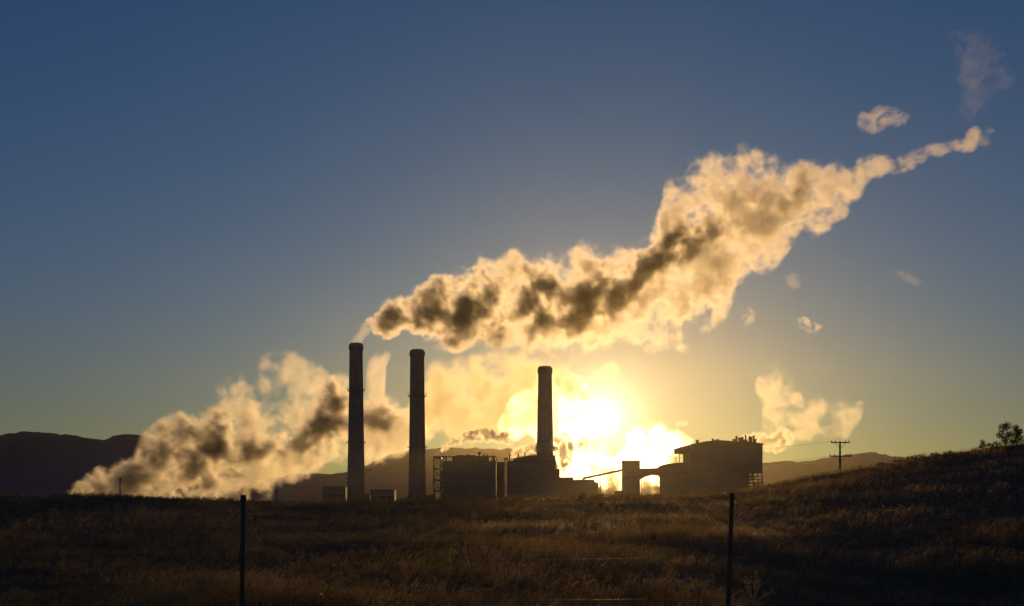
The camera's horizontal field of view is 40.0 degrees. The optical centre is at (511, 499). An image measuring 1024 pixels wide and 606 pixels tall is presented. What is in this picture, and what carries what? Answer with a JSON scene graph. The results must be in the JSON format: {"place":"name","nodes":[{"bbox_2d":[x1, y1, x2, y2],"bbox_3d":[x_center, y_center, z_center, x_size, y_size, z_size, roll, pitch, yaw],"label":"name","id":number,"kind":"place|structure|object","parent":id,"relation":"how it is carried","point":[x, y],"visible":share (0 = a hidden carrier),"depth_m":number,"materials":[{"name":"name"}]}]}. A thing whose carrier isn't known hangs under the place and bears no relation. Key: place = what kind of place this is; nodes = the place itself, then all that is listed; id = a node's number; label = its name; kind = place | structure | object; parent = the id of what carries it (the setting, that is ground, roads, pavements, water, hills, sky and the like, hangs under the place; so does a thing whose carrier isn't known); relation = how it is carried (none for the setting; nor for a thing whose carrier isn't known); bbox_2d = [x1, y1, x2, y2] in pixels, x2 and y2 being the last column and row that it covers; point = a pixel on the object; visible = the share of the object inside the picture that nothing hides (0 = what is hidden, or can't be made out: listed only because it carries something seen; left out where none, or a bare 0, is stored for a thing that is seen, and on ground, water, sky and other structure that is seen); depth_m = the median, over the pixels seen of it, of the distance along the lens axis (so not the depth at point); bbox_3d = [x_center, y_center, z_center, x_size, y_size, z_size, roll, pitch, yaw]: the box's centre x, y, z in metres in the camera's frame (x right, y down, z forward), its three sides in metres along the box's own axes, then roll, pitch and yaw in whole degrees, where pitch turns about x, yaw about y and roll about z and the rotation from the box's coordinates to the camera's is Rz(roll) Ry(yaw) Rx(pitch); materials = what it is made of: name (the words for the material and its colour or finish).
{"place":"outdoors","nodes":[
{"label":"outdoors","id":0,"kind":"place"},
{"bbox_2d":[0,431,310,503],"bbox_3d":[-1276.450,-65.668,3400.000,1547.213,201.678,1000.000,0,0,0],"label":"hills","id":1,"kind":"structure","parent":0,"point":[39,463],"depth_m":3182.26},
{"bbox_2d":[396,495,436,500],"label":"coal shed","id":2,"kind":"structure","parent":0,"point":[427,496],"depth_m":1107.00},
{"bbox_2d":[259,447,659,502],"bbox_3d":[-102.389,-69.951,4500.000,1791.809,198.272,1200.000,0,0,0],"label":"hills","id":3,"kind":"structure","parent":0,"point":[391,470],"depth_m":4185.52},
{"bbox_2d":[433,452,496,499],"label":"boiler house","id":4,"kind":"structure","parent":0,"point":[467,469],"depth_m":1083.00,"materials":[{"name":"paint"}]},
{"bbox_2d":[497,462,503,498],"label":"stair tower","id":5,"kind":"structure","parent":0,"point":[500,480],"depth_m":1089.00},
{"bbox_2d":[0,441,1023,605],"bbox_3d":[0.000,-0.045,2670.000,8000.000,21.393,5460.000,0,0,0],"label":"ground","id":6,"kind":"structure","parent":0,"point":[1000,513],"depth_m":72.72,"materials":[{"name":"brown plant"}]},
{"bbox_2d":[117,477,120,493],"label":"utility pole","id":7,"kind":"object","parent":6,"relation":"on","point":[119,478],"visible":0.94,"depth_m":619.78,"materials":[{"name":"brown wood"}]},
{"bbox_2d":[322,486,346,503],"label":"shed","id":8,"kind":"structure","parent":6,"relation":"on","point":[334,493],"depth_m":1087.00,"materials":[{"name":"grey metal"}]},
{"bbox_2d":[346,342,368,502],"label":"chimney","id":9,"kind":"object","parent":6,"relation":"on","point":[357,473],"visible":0.96,"depth_m":1094.86,"materials":[{"name":"concrete"}]},
{"bbox_2d":[364,494,369,502],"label":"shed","id":10,"kind":"structure","parent":6,"relation":"on","point":[367,496],"depth_m":1090.00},
{"bbox_2d":[370,489,395,502],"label":"shed","id":11,"kind":"structure","parent":6,"relation":"on","point":[382,494],"depth_m":1084.00,"materials":[{"name":"grey metal"}]},
{"bbox_2d":[407,349,426,500],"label":"chimney","id":12,"kind":"object","parent":6,"relation":"on","point":[417,471],"visible":0.95,"depth_m":1094.72,"materials":[{"name":"concrete"}]},
{"bbox_2d":[449,541,487,575],"bbox_3d":[-1.533,2.256,52.490,1.120,1.422,1.567,0,0,23],"label":"weed","id":13,"kind":"object","parent":6,"relation":"on","point":[466,563],"visible":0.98,"depth_m":52.43,"materials":[{"name":"brown plant"}]},
{"bbox_2d":[15,493,1022,605],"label":"wire fence","id":14,"kind":"object","parent":6,"relation":"on","point":[242,557],"visible":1,"depth_m":15.95,"materials":[{"name":"black metal"}]},
{"bbox_2d":[534,366,555,454],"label":"chimney","id":15,"kind":"object","parent":6,"relation":"on","point":[544,428],"visible":0.5,"depth_m":1104.85,"materials":[{"name":"concrete"}]},
{"bbox_2d":[556,469,598,497],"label":"annex","id":16,"kind":"object","parent":6,"relation":"on","point":[571,485],"visible":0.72,"depth_m":1068.00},
{"bbox_2d":[582,469,621,495],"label":"conveyor","id":17,"kind":"object","parent":6,"relation":"on","point":[601,474],"visible":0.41,"depth_m":1088.40,"materials":[{"name":"metal"}]},
{"bbox_2d":[661,435,763,495],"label":"turbine hall","id":18,"kind":"structure","parent":6,"relation":"on","point":[697,481],"depth_m":1068.00,"materials":[{"name":"paint"}]},
{"bbox_2d":[742,572,775,603],"bbox_3d":[7.997,2.886,45.645,0.886,1.062,0.929,0,0,-21],"label":"weed","id":19,"kind":"object","parent":6,"relation":"on","point":[754,586],"visible":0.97,"depth_m":45.58,"materials":[{"name":"brown plant"}]},
{"bbox_2d":[829,440,850,470],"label":"utility pole","id":20,"kind":"object","parent":6,"relation":"on","point":[840,447],"visible":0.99,"depth_m":209.80,"materials":[{"name":"brown wood"}]},
{"bbox_2d":[334,441,830,473],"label":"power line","id":21,"kind":"object","parent":20,"relation":"attached to","point":[628,462],"visible":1,"depth_m":269.98,"materials":[{"name":"black metal"}]},
{"bbox_2d":[352,455,835,486],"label":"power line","id":22,"kind":"object","parent":20,"relation":"attached to","point":[642,475],"visible":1,"depth_m":268.39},
{"bbox_2d":[361,455,844,487],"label":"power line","id":23,"kind":"object","parent":20,"relation":"attached to","point":[659,475],"visible":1,"depth_m":265.93,"materials":[{"name":"black metal"}]},
{"bbox_2d":[978,439,987,448],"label":"bush","id":24,"kind":"object","parent":6,"relation":"on","point":[983,443],"visible":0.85,"depth_m":151.81,"materials":[{"name":"green plant"}]},
{"bbox_2d":[996,419,1013,444],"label":"tree","id":25,"kind":"object","parent":6,"relation":"on","point":[1004,437],"visible":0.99,"depth_m":151.69,"materials":[{"name":"green plant"}]},
{"bbox_2d":[1010,424,1023,444],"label":"tree","id":26,"kind":"object","parent":6,"relation":"on","point":[1017,432],"visible":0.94,"depth_m":152.03,"materials":[{"name":"green plant"}]},
{"bbox_2d":[0,0,1023,482],"label":"sky","id":27,"kind":"structure","parent":0,"point":[780,223],"materials":[{"name":"blue"}]},
{"bbox_2d":[504,452,555,497],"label":"boiler house","id":28,"kind":"structure","parent":0,"point":[541,477],"depth_m":1063.00,"materials":[{"name":"paint"}]},
{"bbox_2d":[615,461,639,495],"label":"transfer tower","id":29,"kind":"structure","parent":0,"point":[630,485],"depth_m":1081.50,"materials":[{"name":"grey concrete"}]},
{"bbox_2d":[640,465,660,494],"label":"link bridge","id":30,"kind":"structure","parent":0,"point":[645,472],"depth_m":1083.00,"materials":[{"name":"paint"}]},
{"bbox_2d":[749,452,945,487],"bbox_3d":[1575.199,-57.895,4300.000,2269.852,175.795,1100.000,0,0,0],"label":"hills","id":31,"kind":"structure","parent":0,"point":[778,471],"depth_m":4051.89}
]}

